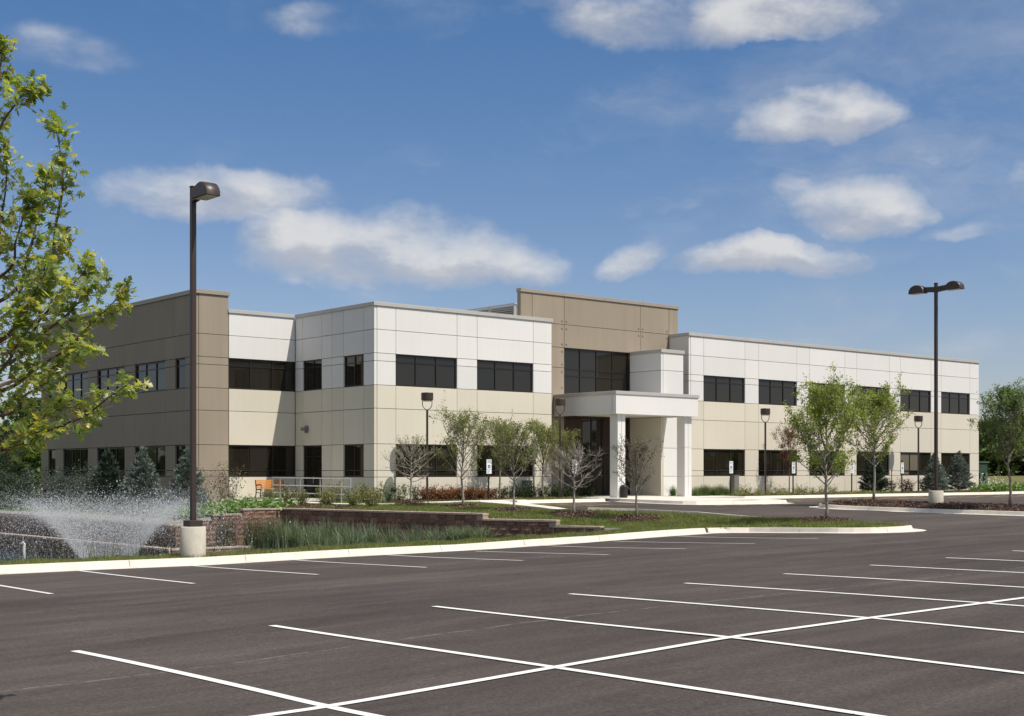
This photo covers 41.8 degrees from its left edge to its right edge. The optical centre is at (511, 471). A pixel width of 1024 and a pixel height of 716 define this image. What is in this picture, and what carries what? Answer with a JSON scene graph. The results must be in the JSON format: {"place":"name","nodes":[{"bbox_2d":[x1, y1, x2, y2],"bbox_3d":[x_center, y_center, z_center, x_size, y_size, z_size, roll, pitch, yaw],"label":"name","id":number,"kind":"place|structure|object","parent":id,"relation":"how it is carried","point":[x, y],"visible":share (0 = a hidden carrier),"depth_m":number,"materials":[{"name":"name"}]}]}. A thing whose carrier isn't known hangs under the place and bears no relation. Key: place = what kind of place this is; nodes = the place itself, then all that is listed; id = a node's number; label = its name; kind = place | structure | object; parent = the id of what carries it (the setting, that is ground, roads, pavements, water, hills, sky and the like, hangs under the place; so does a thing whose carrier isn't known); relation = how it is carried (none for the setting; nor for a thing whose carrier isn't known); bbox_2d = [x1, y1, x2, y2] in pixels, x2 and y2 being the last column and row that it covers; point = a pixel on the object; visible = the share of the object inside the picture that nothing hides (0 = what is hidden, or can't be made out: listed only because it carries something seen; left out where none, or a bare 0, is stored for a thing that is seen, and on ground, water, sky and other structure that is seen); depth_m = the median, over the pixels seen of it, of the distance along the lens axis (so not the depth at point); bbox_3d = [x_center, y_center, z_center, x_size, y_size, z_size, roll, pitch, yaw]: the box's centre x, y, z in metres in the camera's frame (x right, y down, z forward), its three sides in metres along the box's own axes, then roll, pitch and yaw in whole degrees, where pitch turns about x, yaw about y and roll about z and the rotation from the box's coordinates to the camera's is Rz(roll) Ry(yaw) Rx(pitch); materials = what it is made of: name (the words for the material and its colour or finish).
{"place":"outdoors","nodes":[
{"label":"outdoors","id":0,"kind":"place"},
{"bbox_2d":[0,546,88,560],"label":"pond water","id":1,"kind":"structure","parent":0,"point":[31,552],"depth_m":58.20,"materials":[{"name":"black liquid"}]},
{"bbox_2d":[0,467,290,560],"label":"fountain","id":2,"kind":"object","parent":1,"relation":"on","point":[46,514],"visible":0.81,"depth_m":38.43,"materials":[{"name":"white liquid"}]},
{"bbox_2d":[0,491,1004,549],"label":"lawn","id":3,"kind":"structure","parent":0,"point":[607,525],"depth_m":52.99,"materials":[{"name":"green plant"}]},
{"bbox_2d":[0,419,34,496],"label":"spruce tree","id":4,"kind":"object","parent":3,"relation":"on","point":[6,422],"visible":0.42,"depth_m":91.70,"materials":[{"name":"green plant"}]},
{"bbox_2d":[0,418,40,492],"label":"background tree","id":5,"kind":"object","parent":3,"relation":"on","point":[35,457],"visible":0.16,"depth_m":98.06,"materials":[{"name":"green plant"}]},
{"bbox_2d":[10,461,50,499],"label":"hedge shrub","id":6,"kind":"object","parent":3,"relation":"on","point":[29,483],"visible":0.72,"depth_m":72.31,"materials":[{"name":"green plant"}]},
{"bbox_2d":[43,471,76,502],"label":"hedge shrub","id":7,"kind":"object","parent":3,"relation":"on","point":[60,488],"visible":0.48,"depth_m":69.22,"materials":[{"name":"green plant"}]},
{"bbox_2d":[61,461,98,503],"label":"hedge shrub","id":8,"kind":"object","parent":3,"relation":"on","point":[77,486],"visible":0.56,"depth_m":67.85,"materials":[{"name":"green plant"}]},
{"bbox_2d":[81,447,130,501],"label":"spruce tree","id":9,"kind":"object","parent":3,"relation":"on","point":[107,462],"visible":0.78,"depth_m":65.73,"materials":[{"name":"green plant"}]},
{"bbox_2d":[0,489,213,513],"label":"ground cover","id":10,"kind":"object","parent":3,"relation":"on","point":[5,501],"visible":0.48,"depth_m":65.06,"materials":[{"name":"green plant"}]},
{"bbox_2d":[180,181,219,557],"bbox_3d":[-7.497,-2.280,32.219,0.610,9.280,1.345,0,0,-40],"label":"light pole","id":11,"kind":"object","parent":3,"relation":"on","point":[193,536],"visible":0.82,"depth_m":32.43,"materials":[{"name":"metal"}]},
{"bbox_2d":[127,500,360,517],"bbox_3d":[-12.134,1.637,58.398,7.000,0.538,12.900,0,0,-40],"label":"planting bed","id":12,"kind":"object","parent":3,"relation":"on","point":[263,507],"visible":0.11,"depth_m":57.79,"materials":[{"name":"soil"}]},
{"bbox_2d":[116,446,168,520],"bbox_3d":[-16.454,0.500,59.466,2.426,3.400,2.636,0,0,22],"label":"spruce tree","id":13,"kind":"object","parent":12,"relation":"on","point":[142,464],"visible":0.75,"depth_m":59.21,"materials":[{"name":"green plant"}]},
{"bbox_2d":[162,448,208,519],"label":"spruce tree","id":14,"kind":"object","parent":12,"relation":"on","point":[183,476],"visible":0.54,"depth_m":58.22,"materials":[{"name":"green plant"}]},
{"bbox_2d":[147,493,297,519],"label":"hosta plants","id":15,"kind":"object","parent":12,"relation":"on","point":[250,503],"visible":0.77,"depth_m":56.83,"materials":[{"name":"green plant"}]},
{"bbox_2d":[0,524,711,564],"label":"lawn grass","id":16,"kind":"structure","parent":3,"relation":"on","point":[623,529],"depth_m":35.66,"materials":[{"name":"green plant"}]},
{"bbox_2d":[237,499,515,505],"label":"walkway","id":17,"kind":"structure","parent":3,"relation":"on","point":[386,503],"depth_m":60.94,"materials":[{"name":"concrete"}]},
{"bbox_2d":[272,477,350,502],"bbox_3d":[-9.424,0.843,62.551,0.048,1.175,6.894,0,0,-40],"label":"handrail","id":18,"kind":"object","parent":17,"relation":"on","point":[300,485],"visible":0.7,"depth_m":62.46,"materials":[{"name":"grey metal"}]},
{"bbox_2d":[383,433,444,502],"bbox_3d":[-4.372,-0.087,59.019,2.827,3.264,2.327,0,0,4],"label":"sapling tree","id":19,"kind":"object","parent":3,"relation":"on","point":[416,462],"visible":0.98,"depth_m":58.98,"materials":[{"name":"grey plant"}]},
{"bbox_2d":[428,390,493,504],"bbox_3d":[-2.077,-0.936,56.560,2.526,5.030,2.770,0,0,-40],"label":"sapling tree","id":20,"kind":"object","parent":3,"relation":"on","point":[459,426],"visible":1,"depth_m":56.38,"materials":[{"name":"green plant"}]},
{"bbox_2d":[390,496,582,500],"bbox_3d":[-0.756,1.328,66.667,2.525,0.042,13.293,0,0,44],"label":"planting bed","id":21,"kind":"object","parent":3,"relation":"on","point":[460,499],"visible":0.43,"depth_m":63.81,"materials":[{"name":"soil"}]},
{"bbox_2d":[421,392,432,499],"bbox_3d":[-3.954,-1.153,62.490,0.570,5.090,0.570,0,0,0],"label":"post lamp","id":22,"kind":"object","parent":21,"relation":"on","point":[426,396],"visible":0.94,"depth_m":62.44,"materials":[{"name":"brown metal"}]},
{"bbox_2d":[478,409,524,497],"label":"sapling tree","id":23,"kind":"object","parent":21,"relation":"on","point":[497,452],"visible":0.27,"depth_m":66.08,"materials":[{"name":"green plant"}]},
{"bbox_2d":[518,418,559,497],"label":"sapling tree","id":24,"kind":"object","parent":21,"relation":"on","point":[543,430],"visible":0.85,"depth_m":67.82,"materials":[{"name":"green plant"}]},
{"bbox_2d":[554,398,565,496],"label":"post lamp","id":25,"kind":"object","parent":21,"relation":"on","point":[559,402],"visible":0.96,"depth_m":68.24,"materials":[{"name":"brown metal"}]},
{"bbox_2d":[545,428,580,493],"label":"sapling tree","id":26,"kind":"object","parent":21,"relation":"on","point":[564,438],"visible":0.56,"depth_m":69.48,"materials":[{"name":"green plant"}]},
{"bbox_2d":[40,288,979,500],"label":"office building","id":27,"kind":"structure","parent":3,"relation":"on","point":[332,392],"depth_m":69.21,"materials":[{"name":"beige concrete"}]},
{"bbox_2d":[64,372,87,398],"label":"window","id":28,"kind":"structure","parent":27,"relation":"in","point":[78,380],"depth_m":75.76,"materials":[{"name":"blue glass"}]},
{"bbox_2d":[64,448,87,475],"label":"window","id":29,"kind":"structure","parent":27,"relation":"in","point":[71,456],"depth_m":76.10,"materials":[{"name":"black glass"}]},
{"bbox_2d":[98,367,124,396],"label":"window","id":30,"kind":"structure","parent":27,"relation":"in","point":[103,375],"depth_m":72.45,"materials":[{"name":"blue glass"}]},
{"bbox_2d":[98,447,126,475],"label":"window","id":31,"kind":"structure","parent":27,"relation":"in","point":[119,454],"depth_m":71.64,"materials":[{"name":"black glass"}]},
{"bbox_2d":[136,361,164,392],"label":"window","id":32,"kind":"structure","parent":27,"relation":"in","point":[155,371],"depth_m":68.50,"materials":[{"name":"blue glass"}]},
{"bbox_2d":[136,446,167,476],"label":"window","id":33,"kind":"structure","parent":27,"relation":"in","point":[156,454],"depth_m":68.06,"materials":[{"name":"black glass"}]},
{"bbox_2d":[177,358,184,388],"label":"window","id":34,"kind":"structure","parent":27,"relation":"in","point":[180,362],"depth_m":66.02,"materials":[{"name":"grey glass"}]},
{"bbox_2d":[227,358,293,390],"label":"window","id":35,"kind":"structure","parent":27,"relation":"in","point":[242,373],"depth_m":67.02,"materials":[{"name":"black glass"}]},
{"bbox_2d":[228,445,293,476],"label":"window","id":36,"kind":"structure","parent":27,"relation":"in","point":[264,461],"depth_m":67.06,"materials":[{"name":"black glass"}]},
{"bbox_2d":[304,359,322,390],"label":"window","id":37,"kind":"structure","parent":27,"relation":"in","point":[312,369],"depth_m":66.99,"materials":[{"name":"black glass"}]},
{"bbox_2d":[304,446,323,497],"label":"door","id":38,"kind":"structure","parent":27,"relation":"in","point":[312,454],"depth_m":67.14,"materials":[{"name":"black glass"}]},
{"bbox_2d":[345,354,364,386],"bbox_3d":[-7.498,-4.822,64.164,0.075,1.475,1.730,0,0,-40],"label":"window","id":39,"kind":"structure","parent":27,"relation":"in","point":[354,365],"depth_m":64.16,"materials":[{"name":"black glass"}]},
{"bbox_2d":[345,444,365,476],"bbox_3d":[-7.498,-0.520,64.164,0.075,1.540,1.730,0,0,-40],"label":"window","id":40,"kind":"structure","parent":27,"relation":"in","point":[354,454],"depth_m":64.16,"materials":[{"name":"black glass"}]},
{"bbox_2d":[394,444,455,476],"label":"window","id":41,"kind":"structure","parent":27,"relation":"in","point":[437,469],"depth_m":65.01,"materials":[{"name":"black glass"}]},
{"bbox_2d":[395,355,455,388],"bbox_3d":[-4.176,-4.822,64.806,3.670,1.475,0.075,0,0,-40],"label":"window","id":42,"kind":"structure","parent":27,"relation":"in","point":[414,371],"depth_m":64.80,"materials":[{"name":"black glass"}]},
{"bbox_2d":[469,303,516,314],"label":"roof screen","id":43,"kind":"object","parent":27,"relation":"on","point":[511,309],"visible":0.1,"depth_m":75.60,"materials":[{"name":"metal"}]},
{"bbox_2d":[475,446,531,476],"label":"window","id":44,"kind":"structure","parent":27,"relation":"in","point":[482,463],"depth_m":67.68,"materials":[{"name":"black glass"}]},
{"bbox_2d":[477,360,531,392],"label":"window","id":45,"kind":"structure","parent":27,"relation":"in","point":[491,375],"depth_m":68.01,"materials":[{"name":"black glass"}]},
{"bbox_2d":[581,418,602,452],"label":"window","id":46,"kind":"structure","parent":27,"relation":"in","point":[591,428],"depth_m":74.03,"materials":[{"name":"black glass"}]},
{"bbox_2d":[581,454,604,494],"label":"entrance door","id":47,"kind":"structure","parent":27,"relation":"in","point":[598,483],"depth_m":74.28,"materials":[{"name":"black glass"}]},
{"bbox_2d":[564,348,627,393],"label":"window","id":48,"kind":"structure","parent":27,"relation":"in","point":[585,371],"depth_m":74.22,"materials":[{"name":"black glass"}]},
{"bbox_2d":[605,454,627,494],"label":"window","id":49,"kind":"structure","parent":27,"relation":"in","point":[607,458],"depth_m":74.92,"materials":[{"name":"glass"}]},
{"bbox_2d":[703,376,743,402],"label":"window","id":50,"kind":"structure","parent":27,"relation":"in","point":[715,389],"depth_m":78.84,"materials":[{"name":"black glass"}]},
{"bbox_2d":[703,449,743,475],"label":"window","id":51,"kind":"structure","parent":27,"relation":"in","point":[715,463],"depth_m":78.78,"materials":[{"name":"black glass"}]},
{"bbox_2d":[758,379,795,405],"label":"window","id":52,"kind":"structure","parent":27,"relation":"in","point":[771,392],"depth_m":82.00,"materials":[{"name":"black glass"}]},
{"bbox_2d":[758,450,795,475],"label":"window","id":53,"kind":"structure","parent":27,"relation":"in","point":[774,467],"depth_m":81.88,"materials":[{"name":"black glass"}]},
{"bbox_2d":[809,451,843,475],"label":"window","id":54,"kind":"structure","parent":27,"relation":"in","point":[820,474],"depth_m":85.02,"materials":[{"name":"black glass"}]},
{"bbox_2d":[856,452,888,474],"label":"window","id":55,"kind":"structure","parent":27,"relation":"in","point":[861,463],"depth_m":87.84,"materials":[{"name":"black glass"}]},
{"bbox_2d":[899,389,929,412],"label":"window","id":56,"kind":"structure","parent":27,"relation":"in","point":[918,400],"depth_m":91.70,"materials":[{"name":"black glass"}]},
{"bbox_2d":[900,452,929,474],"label":"window","id":57,"kind":"structure","parent":27,"relation":"in","point":[909,460],"depth_m":91.48,"materials":[{"name":"black glass"}]},
{"bbox_2d":[941,392,968,414],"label":"window","id":58,"kind":"structure","parent":27,"relation":"in","point":[951,403],"depth_m":94.75,"materials":[{"name":"black glass"}]},
{"bbox_2d":[941,453,968,474],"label":"window","id":59,"kind":"structure","parent":27,"relation":"in","point":[946,459],"depth_m":94.26,"materials":[{"name":"black glass"}]},
{"bbox_2d":[479,500,564,510],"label":"walkway","id":60,"kind":"structure","parent":3,"relation":"on","point":[516,503],"depth_m":56.71,"materials":[{"name":"concrete"}]},
{"bbox_2d":[515,499,607,503],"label":"front kerb","id":61,"kind":"structure","parent":3,"relation":"on","point":[559,501],"depth_m":65.19,"materials":[{"name":"concrete"}]},
{"bbox_2d":[550,511,600,517],"bbox_3d":[2.360,1.628,51.090,1.969,0.210,1.937,0,0,-40],"label":"mulch bed","id":62,"kind":"object","parent":3,"relation":"on","point":[576,513],"visible":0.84,"depth_m":50.67,"materials":[{"name":"soil"}]},
{"bbox_2d":[549,442,604,512],"bbox_3d":[2.493,0.284,51.040,2.137,2.899,2.424,0,0,-40],"label":"sapling tree","id":63,"kind":"object","parent":62,"relation":"on","point":[577,466],"visible":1,"depth_m":50.97,"materials":[{"name":"grey plant"}]},
{"bbox_2d":[609,513,663,521],"bbox_3d":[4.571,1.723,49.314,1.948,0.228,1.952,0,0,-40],"label":"mulch bed","id":64,"kind":"object","parent":3,"relation":"on","point":[647,518],"visible":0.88,"depth_m":48.99,"materials":[{"name":"brown wood"}]},
{"bbox_2d":[607,433,663,516],"bbox_3d":[4.533,0.195,49.429,1.994,3.252,2.083,0,0,-2],"label":"sapling tree","id":65,"kind":"object","parent":64,"relation":"on","point":[635,452],"visible":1,"depth_m":49.35,"materials":[{"name":"green plant"}]},
{"bbox_2d":[779,361,871,516],"bbox_3d":[10.531,-0.924,44.766,3.067,5.355,3.420,0,0,3],"label":"maple tree","id":66,"kind":"object","parent":3,"relation":"on","point":[826,403],"visible":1,"depth_m":44.53,"materials":[{"name":"green plant"}]},
{"bbox_2d":[724,490,981,495],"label":"planting bed","id":67,"kind":"object","parent":3,"relation":"on","point":[841,493],"visible":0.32,"depth_m":85.61,"materials":[{"name":"soil"}]},
{"bbox_2d":[771,424,803,490],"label":"sapling tree","id":68,"kind":"object","parent":67,"relation":"on","point":[790,441],"visible":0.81,"depth_m":80.23,"materials":[{"name":"green plant"}]},
{"bbox_2d":[721,490,900,495],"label":"ground cover","id":69,"kind":"object","parent":67,"relation":"on","point":[802,492],"visible":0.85,"depth_m":78.86,"materials":[{"name":"green plant"}]},
{"bbox_2d":[858,452,892,491],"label":"spruce tree","id":70,"kind":"object","parent":67,"relation":"on","point":[881,484],"visible":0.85,"depth_m":84.86,"materials":[{"name":"green plant"}]},
{"bbox_2d":[919,453,950,490],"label":"spruce tree","id":71,"kind":"object","parent":67,"relation":"on","point":[929,476],"visible":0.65,"depth_m":89.24,"materials":[{"name":"green plant"}]},
{"bbox_2d":[945,450,974,490],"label":"spruce tree","id":72,"kind":"object","parent":67,"relation":"on","point":[957,470],"visible":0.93,"depth_m":91.06,"materials":[{"name":"green plant"}]},
{"bbox_2d":[745,492,998,498],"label":"front kerb","id":73,"kind":"structure","parent":3,"relation":"on","point":[856,495],"depth_m":81.06,"materials":[{"name":"concrete"}]},
{"bbox_2d":[963,481,1023,491],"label":"ground cover","id":74,"kind":"object","parent":3,"relation":"on","point":[1016,486],"visible":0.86,"depth_m":93.75,"materials":[{"name":"green plant"}]},
{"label":"mulch bed","id":75,"kind":"structure","parent":3,"relation":"on","visible":0},
{"bbox_2d":[488,417,543,507],"bbox_3d":[0.126,-0.320,53.041,2.252,3.922,2.752,0,0,2],"label":"sapling tree","id":76,"kind":"object","parent":75,"relation":"on","point":[510,435],"visible":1,"depth_m":53.01,"materials":[{"name":"green plant"}]},
{"bbox_2d":[0,494,1023,715],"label":"asphalt lot","id":77,"kind":"structure","parent":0,"point":[929,621],"depth_m":17.14,"materials":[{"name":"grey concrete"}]},
{"bbox_2d":[0,33,152,463],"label":"maple tree","id":78,"kind":"object","parent":77,"relation":"on","point":[28,342],"visible":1,"depth_m":12.34,"materials":[{"name":"green plant"}]},
{"bbox_2d":[0,528,712,574],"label":"lot kerb","id":79,"kind":"structure","parent":77,"relation":"on","point":[100,565],"depth_m":34.14,"materials":[{"name":"concrete"}]},
{"bbox_2d":[617,499,743,504],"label":"apron kerb","id":80,"kind":"structure","parent":77,"relation":"on","point":[686,502],"depth_m":62.43,"materials":[{"name":"concrete"}]},
{"bbox_2d":[588,507,925,533],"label":"island kerb","id":81,"kind":"structure","parent":77,"relation":"on","point":[900,529],"depth_m":42.84,"materials":[{"name":"concrete"}]},
{"bbox_2d":[810,503,1023,515],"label":"curb","id":82,"kind":"structure","parent":77,"relation":"on","point":[956,511],"depth_m":54.87,"materials":[{"name":"concrete"}]},
{"bbox_2d":[821,499,1023,511],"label":"mulch bed","id":83,"kind":"object","parent":82,"relation":"on","point":[832,503],"visible":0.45,"depth_m":56.20,"materials":[{"name":"brown wood"}]},
{"bbox_2d":[845,371,915,499],"bbox_3d":[16.431,-1.552,60.316,3.334,5.975,3.471,0,0,21],"label":"maple tree","id":84,"kind":"object","parent":83,"relation":"on","point":[872,415],"visible":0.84,"depth_m":59.99,"materials":[{"name":"green plant"}]},
{"bbox_2d":[908,281,964,502],"bbox_3d":[17.906,-3.150,56.600,0.610,9.640,2.480,0,0,-40],"label":"light pole","id":85,"kind":"object","parent":83,"relation":"on","point":[935,493],"visible":0.85,"depth_m":56.55,"materials":[{"name":"metal"}]},
{"bbox_2d":[967,377,1023,505],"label":"maple tree","id":86,"kind":"object","parent":83,"relation":"on","point":[1008,400],"visible":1,"depth_m":53.23,"materials":[{"name":"green plant"}]},
{"bbox_2d":[0,0,1023,532],"label":"sky","id":87,"kind":"structure","parent":0,"point":[774,170],"materials":[{"name":"blue"}]},
{"bbox_2d":[563,495,780,501],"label":"entrance apron","id":88,"kind":"object","parent":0,"point":[692,498],"visible":0.42,"depth_m":67.51,"materials":[{"name":"concrete"}]},
{"bbox_2d":[988,473,1023,483],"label":"dry grass slope","id":89,"kind":"structure","parent":0,"point":[1018,478],"depth_m":126.78,"materials":[{"name":"beige plant"}]},
{"bbox_2d":[977,416,1014,473],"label":"background tree","id":90,"kind":"object","parent":89,"relation":"on","point":[984,453],"visible":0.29,"depth_m":136.65,"materials":[{"name":"green plant"}]},
{"bbox_2d":[982,417,1023,475],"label":"background tree","id":91,"kind":"object","parent":89,"relation":"on","point":[999,469],"visible":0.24,"depth_m":137.85,"materials":[{"name":"green plant"}]},
{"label":"terrace bed","id":92,"kind":"structure","parent":0,"visible":0},
{"bbox_2d":[0,513,174,547],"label":"retaining wall","id":93,"kind":"structure","parent":92,"relation":"on","point":[149,543],"depth_m":60.51,"materials":[{"name":"brick"}]},
{"bbox_2d":[0,532,253,556],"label":"retaining wall","id":94,"kind":"structure","parent":92,"relation":"on","point":[47,546],"depth_m":59.22,"materials":[{"name":"brick"}]},
{"bbox_2d":[218,515,238,545],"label":"upright grass","id":95,"kind":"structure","parent":92,"relation":"on","point":[232,534],"depth_m":53.97,"materials":[{"name":"green plant"}]},
{"bbox_2d":[173,508,284,547],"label":"retaining wall","id":96,"kind":"structure","parent":92,"relation":"on","point":[264,513],"depth_m":55.37,"materials":[{"name":"brick"}]},
{"bbox_2d":[258,515,309,549],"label":"ornamental grass","id":97,"kind":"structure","parent":92,"relation":"on","point":[280,540],"depth_m":53.38,"materials":[{"name":"green plant"}]},
{"bbox_2d":[274,516,311,547],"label":"ornamental grass","id":98,"kind":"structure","parent":92,"relation":"on","point":[291,537],"depth_m":52.64,"materials":[{"name":"green plant"}]},
{"bbox_2d":[297,525,340,546],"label":"ornamental grass","id":99,"kind":"object","parent":92,"relation":"on","point":[318,535],"depth_m":47.94,"materials":[{"name":"green plant"}]},
{"bbox_2d":[321,523,370,545],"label":"ornamental grass","id":100,"kind":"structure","parent":92,"relation":"on","point":[352,540],"depth_m":45.94,"materials":[{"name":"green plant"}]},
{"bbox_2d":[280,508,603,545],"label":"retaining wall","id":101,"kind":"structure","parent":92,"relation":"on","point":[511,527],"depth_m":51.28,"materials":[{"name":"brick"}]},
{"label":"pond bank","id":102,"kind":"structure","parent":0,"visible":0},
{"bbox_2d":[0,525,595,562],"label":"bank reeds","id":103,"kind":"object","parent":102,"relation":"on","point":[435,538],"visible":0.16,"depth_m":32.93,"materials":[{"name":"green plant"}]},
{"bbox_3d":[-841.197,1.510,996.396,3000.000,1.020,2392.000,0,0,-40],"label":"far field","id":104,"kind":"structure","parent":0,"visible":0},
{"bbox_2d":[0,391,40,423],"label":"background tree","id":105,"kind":"object","parent":104,"relation":"on","point":[14,416],"visible":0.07,"depth_m":116.66,"materials":[{"name":"green plant"}]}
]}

